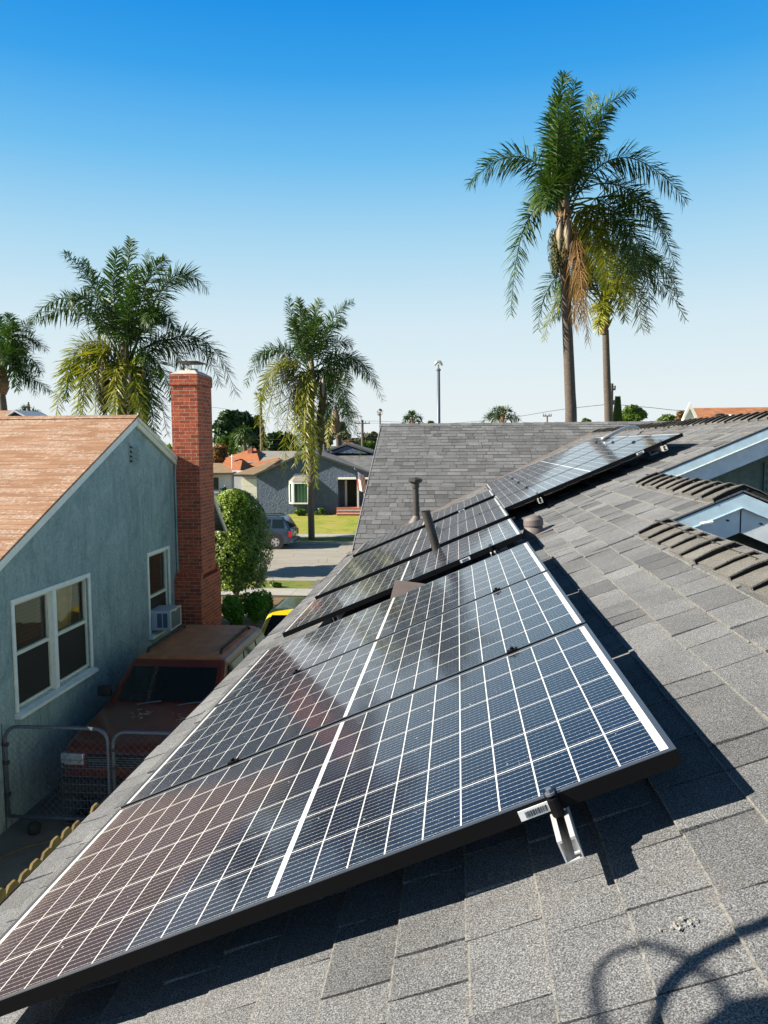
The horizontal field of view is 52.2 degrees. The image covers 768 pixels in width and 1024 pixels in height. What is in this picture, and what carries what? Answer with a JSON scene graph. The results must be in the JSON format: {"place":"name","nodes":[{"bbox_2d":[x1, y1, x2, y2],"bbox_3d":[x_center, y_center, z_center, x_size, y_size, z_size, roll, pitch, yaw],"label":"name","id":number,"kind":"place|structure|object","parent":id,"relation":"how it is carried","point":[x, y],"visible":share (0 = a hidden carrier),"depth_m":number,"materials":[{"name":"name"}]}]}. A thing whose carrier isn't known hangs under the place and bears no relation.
{"place":"outdoors","nodes":[
{"label":"outdoors","id":0,"kind":"place"},
{"bbox_2d":[0,786,105,889],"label":"driveway","id":1,"kind":"structure","parent":0,"point":[15,836],"depth_m":9.12,"materials":[{"name":"concrete"}]},
{"bbox_2d":[1,724,6,829],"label":"gate post","id":2,"kind":"object","parent":1,"relation":"on","point":[4,778],"visible":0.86,"depth_m":9.22,"materials":[{"name":"metal"}]},
{"bbox_2d":[2,725,110,820],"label":"chain link gate","id":3,"kind":"structure","parent":2,"relation":"attached to","point":[6,763],"depth_m":9.13,"materials":[{"name":"metal"}]},
{"bbox_2d":[110,730,170,789],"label":"chain link gate","id":4,"kind":"structure","parent":3,"relation":"attached to","point":[113,750],"depth_m":9.03,"materials":[{"name":"metal"}]},
{"bbox_2d":[0,840,50,857],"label":"cord","id":5,"kind":"object","parent":1,"relation":"on","point":[24,848],"visible":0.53,"depth_m":8.82,"materials":[{"name":"rubber"}]},
{"bbox_2d":[27,821,40,835],"bbox_3d":[-4.081,3.683,9.146,0.150,0.150,0.150,0,5,5],"label":"ball","id":6,"kind":"object","parent":1,"relation":"on","point":[33,828],"visible":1,"depth_m":9.10,"materials":[{"name":"black rubber"}]},
{"bbox_2d":[0,803,98,902],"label":"picket fence","id":7,"kind":"object","parent":1,"relation":"on","point":[55,842],"visible":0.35,"depth_m":5.35,"materials":[{"name":"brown wood"}]},
{"bbox_2d":[61,756,118,824],"bbox_3d":[-3.459,3.299,9.502,0.650,0.804,0.507,0,5,5],"label":"wire crate","id":8,"kind":"object","parent":1,"relation":"on","point":[84,810],"visible":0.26,"depth_m":9.28,"materials":[{"name":"metal"}]},
{"bbox_2d":[58,624,264,799],"bbox_3d":[-2.892,2.783,11.497,2.000,1.632,4.550,0,5,5],"label":"parked suv","id":9,"kind":"object","parent":1,"relation":"on","point":[172,680],"visible":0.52,"depth_m":10.72,"materials":[{"name":"red paint"}]},
{"bbox_2d":[169,361,221,627],"bbox_3d":[-3.655,0.177,15.228,0.550,6.086,1.220,0,5,5],"label":"brick chimney","id":10,"kind":"object","parent":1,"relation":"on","point":[197,583],"visible":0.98,"depth_m":14.77,"materials":[{"name":"red brick"}]},
{"bbox_2d":[255,598,303,636],"bbox_3d":[-1.662,2.680,16.519,2.060,1.365,4.400,0,5,5],"label":"parked car","id":11,"kind":"object","parent":1,"relation":"on","point":[279,612],"visible":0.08,"depth_m":16.27,"materials":[{"name":"yellow paint"}]},
{"bbox_2d":[172,446,335,597],"bbox_3d":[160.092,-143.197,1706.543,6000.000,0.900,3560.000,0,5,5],"label":"ground","id":12,"kind":"structure","parent":0,"point":[282,596],"depth_m":28.20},
{"bbox_2d":[0,410,47,415],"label":"terracotta house","id":13,"kind":"structure","parent":12,"relation":"on","point":[16,413],"depth_m":18.91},
{"bbox_2d":[15,402,38,411],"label":"palm tree","id":14,"kind":"object","parent":12,"relation":"on","point":[24,407],"visible":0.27,"depth_m":72.73,"materials":[{"name":"green plant"}]},
{"bbox_2d":[0,415,226,834],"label":"teal house","id":15,"kind":"structure","parent":12,"relation":"on","point":[89,562],"depth_m":11.26,"materials":[{"name":"paint"}]},
{"bbox_2d":[10,573,98,719],"bbox_3d":[-4.379,1.686,10.387,0.225,1.450,2.040,0,5,5],"label":"window","id":16,"kind":"structure","parent":15,"relation":"in","point":[50,633],"depth_m":10.28,"materials":[{"name":"white paint"}]},
{"bbox_2d":[146,546,170,639],"bbox_3d":[-4.041,1.408,13.990,0.225,1.500,1.060,0,5,5],"label":"window","id":17,"kind":"structure","parent":15,"relation":"in","point":[157,595],"depth_m":14.09,"materials":[{"name":"white paint"}]},
{"bbox_2d":[151,605,181,630],"bbox_3d":[-3.909,1.870,13.895,0.466,0.345,0.524,0,5,5],"label":"window air conditioner","id":18,"kind":"object","parent":15,"relation":"attached to","point":[165,617],"depth_m":13.65,"materials":[{"name":"beige paint"}]},
{"bbox_2d":[213,443,228,463],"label":"tree","id":19,"kind":"object","parent":12,"relation":"on","point":[220,453],"visible":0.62,"depth_m":73.03,"materials":[{"name":"brown plant"}]},
{"bbox_2d":[215,435,236,455],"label":"tree","id":20,"kind":"object","parent":12,"relation":"on","point":[223,439],"visible":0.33,"depth_m":92.87,"materials":[{"name":"green plant"}]},
{"bbox_2d":[213,463,239,495],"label":"white house","id":21,"kind":"structure","parent":12,"relation":"on","point":[223,474],"depth_m":62.49,"materials":[{"name":"paint"}]},
{"bbox_2d":[214,477,218,489],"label":"window","id":22,"kind":"structure","parent":21,"relation":"in","point":[216,487],"depth_m":62.50,"materials":[{"name":"black glass"}]},
{"bbox_2d":[212,409,249,455],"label":"tree","id":23,"kind":"object","parent":12,"relation":"on","point":[226,422],"visible":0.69,"depth_m":105.06,"materials":[{"name":"green plant"}]},
{"bbox_2d":[229,423,257,452],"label":"palm tree","id":24,"kind":"object","parent":12,"relation":"on","point":[243,434],"visible":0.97,"depth_m":88.82,"materials":[{"name":"green plant"}]},
{"bbox_2d":[223,448,279,470],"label":"orange roof house","id":25,"kind":"structure","parent":12,"relation":"on","point":[238,461],"depth_m":78.00,"materials":[{"name":"tile"}]},
{"bbox_2d":[221,597,284,628],"bbox_3d":[-6.045,3.127,23.421,5.597,0.574,9.000,0,5,5],"label":"garden bed","id":26,"kind":"object","parent":12,"relation":"on","point":[248,622],"visible":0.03,"depth_m":23.20,"materials":[{"name":"green plant"}]},
{"bbox_2d":[221,593,244,624],"bbox_3d":[-4.316,2.832,22.434,0.734,1.054,0.676,0,5,5],"label":"shrub","id":27,"kind":"object","parent":26,"relation":"on","point":[232,611],"visible":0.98,"depth_m":22.26,"materials":[{"name":"green plant"}]},
{"bbox_2d":[215,488,274,595],"bbox_3d":[-4.806,1.267,25.305,2.618,4.107,2.595,0,5,5],"label":"clipped hedge tree","id":28,"kind":"object","parent":26,"relation":"on","point":[240,546],"visible":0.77,"depth_m":24.48,"materials":[{"name":"green plant"}]},
{"bbox_2d":[237,588,269,622],"bbox_3d":[-3.874,2.793,23.231,1.005,1.064,0.845,2,5,24],"label":"shrub","id":29,"kind":"object","parent":26,"relation":"on","point":[255,604],"visible":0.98,"depth_m":22.97,"materials":[{"name":"green plant"}]},
{"bbox_2d":[264,591,273,618],"bbox_3d":[-3.570,2.833,23.755,0.426,0.885,0.418,3,6,37],"label":"shrub","id":30,"kind":"object","parent":26,"relation":"on","point":[271,603],"visible":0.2,"depth_m":23.73,"materials":[{"name":"green plant"}]},
{"bbox_2d":[243,410,267,450],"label":"tree","id":31,"kind":"object","parent":12,"relation":"on","point":[255,430],"visible":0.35,"depth_m":108.63,"materials":[{"name":"green plant"}]},
{"bbox_2d":[233,459,281,506],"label":"garage house","id":32,"kind":"structure","parent":12,"relation":"on","point":[245,480],"depth_m":61.27,"materials":[{"name":"white paint"}]},
{"bbox_2d":[242,479,256,506],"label":"garage door","id":33,"kind":"structure","parent":32,"relation":"in","point":[250,485],"depth_m":61.23,"materials":[{"name":"beige paint"}]},
{"bbox_2d":[254,388,265,451],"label":"fan palm","id":34,"kind":"object","parent":12,"relation":"on","point":[261,438],"visible":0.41,"depth_m":91.09,"materials":[{"name":"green plant"}]},
{"bbox_2d":[165,435,360,454],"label":"distant tree line","id":35,"kind":"object","parent":12,"relation":"on","point":[169,445],"visible":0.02,"depth_m":170.41,"materials":[{"name":"green plant"}]},
{"bbox_2d":[266,430,296,450],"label":"tree","id":36,"kind":"object","parent":12,"relation":"on","point":[274,445],"visible":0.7,"depth_m":115.19,"materials":[{"name":"green plant"}]},
{"bbox_2d":[267,579,315,580],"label":"kerb","id":37,"kind":"structure","parent":12,"relation":"on","point":[293,580],"depth_m":31.36,"materials":[{"name":"grey concrete"}]},
{"bbox_2d":[248,439,341,462],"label":"pale roof house","id":38,"kind":"structure","parent":12,"relation":"on","point":[267,455],"depth_m":80.75,"materials":[{"name":"white paint"}]},
{"bbox_2d":[243,293,386,539],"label":"palm tree","id":39,"kind":"object","parent":12,"relation":"on","point":[307,387],"visible":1,"depth_m":42.98,"materials":[{"name":"green plant"}]},
{"bbox_2d":[291,542,352,544],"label":"kerb","id":40,"kind":"structure","parent":12,"relation":"on","point":[338,543],"depth_m":42.67,"materials":[{"name":"grey concrete"}]},
{"bbox_2d":[301,420,346,449],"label":"tree","id":41,"kind":"object","parent":12,"relation":"on","point":[341,430],"visible":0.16,"depth_m":128.45,"materials":[{"name":"green plant"}]},
{"bbox_2d":[323,398,362,449],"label":"palm tree","id":42,"kind":"object","parent":12,"relation":"on","point":[335,425],"visible":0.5,"depth_m":74.09,"materials":[{"name":"green plant"}]},
{"bbox_2d":[333,431,360,444],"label":"tree","id":43,"kind":"object","parent":12,"relation":"on","point":[342,434],"visible":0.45,"depth_m":111.86,"materials":[{"name":"green plant"}]},
{"bbox_2d":[355,420,369,446],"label":"utility pole","id":44,"kind":"object","parent":12,"relation":"on","point":[362,432],"visible":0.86,"depth_m":92.08,"materials":[{"name":"brown wood"}]},
{"bbox_2d":[250,439,288,439],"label":"overhead wire","id":45,"kind":"object","parent":44,"relation":"hanging from","point":[271,439],"visible":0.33,"depth_m":94.01,"materials":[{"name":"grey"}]},
{"bbox_2d":[360,440,375,449],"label":"tree","id":46,"kind":"object","parent":12,"relation":"on","point":[370,444],"visible":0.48,"depth_m":97.33,"materials":[{"name":"green plant"}]},
{"bbox_2d":[364,431,378,441],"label":"tree","id":47,"kind":"object","parent":12,"relation":"on","point":[372,435],"visible":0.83,"depth_m":120.02,"materials":[{"name":"green plant"}]},
{"bbox_2d":[377,409,382,428],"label":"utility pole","id":48,"kind":"object","parent":12,"relation":"on","point":[380,414],"visible":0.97,"depth_m":149.61,"materials":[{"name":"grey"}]},
{"bbox_2d":[0,410,767,1023],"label":"shingle roof house","id":49,"kind":"structure","parent":12,"relation":"on","point":[664,590],"depth_m":1.67,"materials":[{"name":"grey"}]},
{"bbox_2d":[227,669,300,764],"bbox_3d":[-0.429,0.812,3.272,0.036,0.094,2.964,-23,2,7],"label":"mounting rail","id":50,"kind":"object","parent":49,"relation":"attached to","point":[233,761],"visible":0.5,"depth_m":2.62,"materials":[{"name":"metal"}]},
{"bbox_2d":[214,542,547,706],"bbox_3d":[0.019,0.561,4.127,1.690,0.033,1.021,-23,2,7],"label":"solar panel","id":51,"kind":"object","parent":50,"relation":"attached to","point":[451,591],"visible":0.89,"depth_m":4.03,"materials":[{"name":"photovoltaic glass"},{"name":"black aluminium"}]},
{"bbox_2d":[332,560,369,621],"bbox_3d":[-0.121,0.491,7.346,0.036,0.094,4.440,-23,2,7],"label":"mounting rail","id":52,"kind":"object","parent":49,"relation":"attached to","point":[337,617],"visible":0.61,"depth_m":5.22,"materials":[{"name":"metal"}]},
{"bbox_2d":[391,580,423,597],"bbox_3d":[0.145,0.564,4.928,0.231,0.297,0.120,0,5,5],"label":"triangular flashing","id":53,"kind":"object","parent":49,"relation":"attached to","point":[400,587],"visible":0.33,"depth_m":4.86,"materials":[{"name":"grey metal"}]},
{"bbox_2d":[408,477,421,523],"bbox_3d":[0.462,-0.127,11.671,0.204,0.778,0.200,2,6,28],"label":"vent pipe","id":54,"kind":"object","parent":49,"relation":"attached to","point":[415,482],"visible":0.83,"depth_m":11.62,"materials":[{"name":"grey metal"}]},
{"bbox_2d":[421,510,440,550],"bbox_3d":[0.413,0.234,6.043,0.243,0.506,0.157,-2,5,-20],"label":"vent pipe","id":55,"kind":"object","parent":49,"relation":"attached to","point":[430,529],"visible":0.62,"depth_m":6.01,"materials":[{"name":"grey metal"}]},
{"bbox_2d":[478,513,507,555],"bbox_3d":[0.943,0.072,7.157,0.118,0.170,4.545,-23,2,7],"label":"mounting rail","id":56,"kind":"object","parent":49,"relation":"attached to","point":[492,552],"visible":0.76,"depth_m":5.09,"materials":[{"name":"metal"}]},
{"bbox_2d":[282,518,523,637],"bbox_3d":[0.153,0.437,5.561,1.690,0.033,1.025,-23,2,7],"label":"solar panel","id":57,"kind":"object","parent":56,"relation":"attached to","point":[418,569],"visible":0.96,"depth_m":5.38,"materials":[{"name":"photovoltaic glass"},{"name":"black aluminium"}]},
{"bbox_2d":[315,505,509,599],"bbox_3d":[0.262,0.325,6.757,1.690,0.035,1.021,-23,2,7],"label":"solar panel","id":58,"kind":"object","parent":56,"relation":"attached to","point":[422,546],"visible":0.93,"depth_m":6.56,"materials":[{"name":"photovoltaic glass"},{"name":"black aluminium"}]},
{"bbox_2d":[335,497,500,574],"bbox_3d":[0.359,0.236,7.790,1.690,0.035,1.021,-23,2,7],"label":"solar panel","id":59,"kind":"object","parent":56,"relation":"attached to","point":[490,504],"visible":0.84,"depth_m":7.75,"materials":[{"name":"black"}]},
{"bbox_2d":[353,489,494,556],"bbox_3d":[0.476,0.117,9.071,1.690,0.033,1.025,-23,2,7],"label":"solar panel","id":60,"kind":"object","parent":56,"relation":"attached to","point":[471,502],"visible":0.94,"depth_m":8.83,"materials":[{"name":"photovoltaic glass"},{"name":"black aluminium"}]},
{"bbox_2d":[511,477,545,503],"bbox_3d":[1.588,-0.287,8.854,0.118,0.170,4.233,-23,2,7],"label":"mounting rail","id":61,"kind":"object","parent":49,"relation":"attached to","point":[539,500],"visible":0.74,"depth_m":6.82,"materials":[{"name":"metal"}]},
{"bbox_2d":[486,437,601,489],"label":"solar panel","id":62,"kind":"object","parent":61,"relation":"attached to","point":[541,463],"visible":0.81,"depth_m":10.37,"materials":[{"name":"blue"}]},
{"bbox_2d":[489,435,628,492],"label":"solar panel","id":63,"kind":"object","parent":61,"relation":"attached to","point":[552,464],"visible":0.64,"depth_m":9.31,"materials":[{"name":"blue"}]},
{"bbox_2d":[513,515,552,544],"bbox_3d":[1.081,0.133,5.693,0.280,0.223,0.260,0,5,5],"label":"exhaust vent","id":64,"kind":"object","parent":49,"relation":"attached to","point":[533,525],"visible":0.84,"depth_m":5.63,"materials":[{"name":"beige metal"}]},
{"bbox_2d":[492,587,584,863],"bbox_3d":[0.522,0.447,2.997,0.118,0.170,3.269,-23,2,7],"label":"mounting rail","id":65,"kind":"object","parent":49,"relation":"attached to","point":[567,838],"visible":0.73,"depth_m":1.46,"materials":[{"name":"metal"}]},
{"bbox_2d":[0,623,682,1016],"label":"solar panel","id":66,"kind":"object","parent":65,"relation":"attached to","point":[476,753],"visible":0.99,"depth_m":1.84,"materials":[{"name":"photovoltaic glass"},{"name":"black aluminium"}]},
{"bbox_2d":[121,570,585,807],"bbox_3d":[-0.078,0.651,3.094,1.690,0.033,1.021,-23,2,7],"label":"solar panel","id":67,"kind":"object","parent":65,"relation":"attached to","point":[475,633],"visible":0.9,"depth_m":2.96,"materials":[{"name":"photovoltaic glass"},{"name":"black aluminium"}]},
{"bbox_2d":[601,425,639,440],"bbox_3d":[3.025,-1.011,10.011,0.054,0.198,1.009,4,7,42],"label":"conduit","id":68,"kind":"object","parent":49,"relation":"attached to","point":[620,430],"visible":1,"depth_m":9.95,"materials":[{"name":"silver metal"}]},
{"bbox_2d":[595,440,667,455],"bbox_3d":[2.615,-0.730,8.719,0.118,0.170,4.233,-23,2,7],"label":"mounting rail","id":69,"kind":"object","parent":49,"relation":"attached to","point":[662,447],"visible":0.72,"depth_m":6.75,"materials":[{"name":"metal"}]},
{"bbox_2d":[494,434,651,499],"bbox_3d":[1.938,-0.469,8.310,1.648,0.033,1.021,-23,2,7],"label":"solar panel","id":70,"kind":"object","parent":69,"relation":"attached to","point":[569,465],"visible":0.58,"depth_m":8.28,"materials":[{"name":"blue"}]},
{"bbox_2d":[498,433,682,510],"bbox_3d":[1.841,-0.379,7.277,1.648,0.033,1.025,-23,2,7],"label":"solar panel","id":71,"kind":"object","parent":69,"relation":"attached to","point":[587,469],"visible":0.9,"depth_m":7.05,"materials":[{"name":"blue"}]},
{"bbox_2d":[659,915,695,931],"bbox_3d":[0.455,0.640,1.214,0.053,0.024,0.028,-1,5,-11],"label":"bird dropping","id":72,"kind":"object","parent":49,"relation":"on","point":[675,926],"visible":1,"depth_m":1.21,"materials":[{"name":"white"}]},
{"bbox_2d":[700,520,713,524],"bbox_3d":[1.456,0.049,3.542,0.069,0.018,0.039,0,5,0],"label":"scrap","id":73,"kind":"object","parent":49,"relation":"on","point":[706,522],"visible":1,"depth_m":3.53,"materials":[{"name":"white paint"}]},
{"bbox_2d":[402,409,423,423],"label":"palm tree","id":74,"kind":"object","parent":12,"relation":"on","point":[411,416],"visible":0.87,"depth_m":79.48,"materials":[{"name":"green plant"}]},
{"bbox_2d":[434,360,442,422],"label":"light pole","id":75,"kind":"object","parent":12,"relation":"on","point":[438,369],"visible":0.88,"depth_m":57.21,"materials":[{"name":"metal"}]},
{"bbox_2d":[479,405,521,422],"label":"palm tree","id":76,"kind":"object","parent":12,"relation":"on","point":[497,415],"visible":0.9,"depth_m":60.95,"materials":[{"name":"green plant"}]},
{"bbox_2d":[543,414,551,421],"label":"utility pole","id":77,"kind":"object","parent":12,"relation":"on","point":[547,416],"visible":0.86,"depth_m":73.36,"materials":[{"name":"grey wood"}]},
{"bbox_2d":[463,70,690,421],"bbox_3d":[6.518,-5.710,26.214,7.000,17.584,4.167,-2,5,-18],"label":"palm tree","id":78,"kind":"object","parent":12,"relation":"on","point":[567,159],"visible":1,"depth_m":25.33,"materials":[{"name":"green plant"}]},
{"bbox_2d":[581,418,590,421],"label":"tree","id":79,"kind":"object","parent":12,"relation":"on","point":[586,420],"visible":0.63,"depth_m":77.65,"materials":[{"name":"green plant"}]},
{"bbox_2d":[532,241,688,421],"bbox_3d":[9.371,-4.412,32.522,6.448,13.875,3.552,0,5,5],"label":"palm tree","id":80,"kind":"object","parent":12,"relation":"on","point":[603,307],"visible":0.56,"depth_m":32.13,"materials":[{"name":"green plant"}]},
{"bbox_2d":[611,383,615,416],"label":"utility pole","id":81,"kind":"object","parent":12,"relation":"on","point":[612,389],"visible":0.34,"depth_m":46.44,"materials":[{"name":"brown wood"}]},
{"bbox_2d":[280,405,598,425],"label":"overhead wire","id":82,"kind":"object","parent":81,"relation":"hanging from","point":[511,417],"visible":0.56,"depth_m":65.66,"materials":[{"name":"grey"}]},
{"bbox_2d":[614,404,684,410],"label":"overhead wire","id":83,"kind":"object","parent":81,"relation":"hanging from","point":[651,407],"visible":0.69,"depth_m":46.36,"materials":[{"name":"grey"}]},
{"bbox_2d":[613,396,622,421],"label":"cypress","id":84,"kind":"object","parent":12,"relation":"on","point":[617,412],"visible":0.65,"depth_m":53.16,"materials":[{"name":"green plant"}]},
{"bbox_2d":[622,404,647,421],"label":"tree","id":85,"kind":"object","parent":12,"relation":"on","point":[632,412],"visible":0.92,"depth_m":57.30,"materials":[{"name":"green plant"}]},
{"bbox_2d":[655,413,680,420],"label":"tree","id":86,"kind":"object","parent":12,"relation":"on","point":[668,417],"visible":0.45,"depth_m":59.37,"materials":[{"name":"green plant"}]},
{"bbox_2d":[675,411,684,419],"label":"tree","id":87,"kind":"object","parent":12,"relation":"on","point":[679,414],"visible":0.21,"depth_m":62.91,"materials":[{"name":"brown plant"}]},
{"bbox_2d":[681,402,767,420],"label":"orange shingle house","id":88,"kind":"structure","parent":12,"relation":"on","point":[691,412],"depth_m":37.84,"materials":[{"name":"white"}]},
{"bbox_2d":[221,588,312,595],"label":"sidewalk","id":89,"kind":"structure","parent":0,"point":[292,592],"depth_m":28.96,"materials":[{"name":"grey concrete"}]},
{"bbox_2d":[248,580,314,588],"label":"verge","id":90,"kind":"structure","parent":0,"point":[287,584],"depth_m":30.48,"materials":[{"name":"green plant"}]},
{"bbox_2d":[269,580,282,587],"bbox_3d":[-4.130,2.758,29.923,0.527,0.349,0.445,0,5,5],"label":"shrub","id":91,"kind":"object","parent":90,"relation":"on","point":[275,584],"visible":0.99,"depth_m":29.81,"materials":[{"name":"green plant"}]},
{"bbox_2d":[258,544,352,579],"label":"road","id":92,"kind":"structure","parent":0,"point":[305,561],"depth_m":36.77,"materials":[{"name":"grey asphalt"}]},
{"bbox_2d":[0,312,53,409],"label":"palm tree","id":93,"kind":"object","parent":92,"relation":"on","point":[15,355],"visible":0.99,"depth_m":41.01,"materials":[{"name":"green plant"}]},
{"bbox_2d":[27,235,242,438],"bbox_3d":[-10.331,-4.173,31.652,9.194,13.831,4.056,0,5,5],"label":"palm tree","id":94,"kind":"object","parent":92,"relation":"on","point":[128,382],"visible":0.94,"depth_m":31.27,"materials":[{"name":"green plant"}]},
{"bbox_2d":[258,513,299,548],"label":"street suv","id":95,"kind":"object","parent":92,"relation":"on","point":[285,530],"visible":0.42,"depth_m":40.81,"materials":[{"name":"grey paint"}]},
{"bbox_2d":[308,580,321,588],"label":"driveway","id":96,"kind":"structure","parent":0,"point":[314,584],"depth_m":30.36,"materials":[{"name":"concrete"}]},
{"bbox_2d":[288,514,358,533],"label":"lawn","id":97,"kind":"structure","parent":0,"point":[330,524],"depth_m":51.87,"materials":[{"name":"green plant"}]},
{"bbox_2d":[292,508,306,514],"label":"shrub","id":98,"kind":"object","parent":97,"relation":"on","point":[300,511],"visible":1,"depth_m":57.04,"materials":[{"name":"green plant"}]},
{"bbox_2d":[252,442,374,515],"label":"grey house","id":99,"kind":"structure","parent":97,"relation":"on","point":[337,492],"depth_m":57.93,"materials":[{"name":"blue paint"}]},
{"bbox_2d":[289,474,308,503],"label":"bay window","id":100,"kind":"structure","parent":99,"relation":"in","point":[298,494],"depth_m":57.38,"materials":[{"name":"white paint"}]},
{"bbox_2d":[345,480,356,505],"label":"door","id":101,"kind":"structure","parent":99,"relation":"in","point":[350,485],"depth_m":58.63,"materials":[{"name":"black paint"}]},
{"bbox_2d":[354,468,365,491],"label":"flag","id":102,"kind":"object","parent":99,"relation":"attached to","point":[361,481],"visible":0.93,"depth_m":56.45,"materials":[{"name":"white fabric"}]},
{"bbox_2d":[318,508,325,514],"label":"shrub","id":103,"kind":"object","parent":97,"relation":"on","point":[321,511],"visible":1,"depth_m":57.19,"materials":[{"name":"green plant"}]},
{"bbox_2d":[296,537,354,541],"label":"verge","id":104,"kind":"structure","parent":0,"point":[329,539],"depth_m":43.87,"materials":[{"name":"green plant"}]},
{"bbox_2d":[298,534,354,536],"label":"sidewalk","id":105,"kind":"structure","parent":0,"point":[330,535],"depth_m":45.66,"materials":[{"name":"grey concrete"}]},
{"bbox_2d":[0,0,767,446],"label":"sky","id":106,"kind":"structure","parent":0,"point":[308,150],"materials":[{"name":"blue"}]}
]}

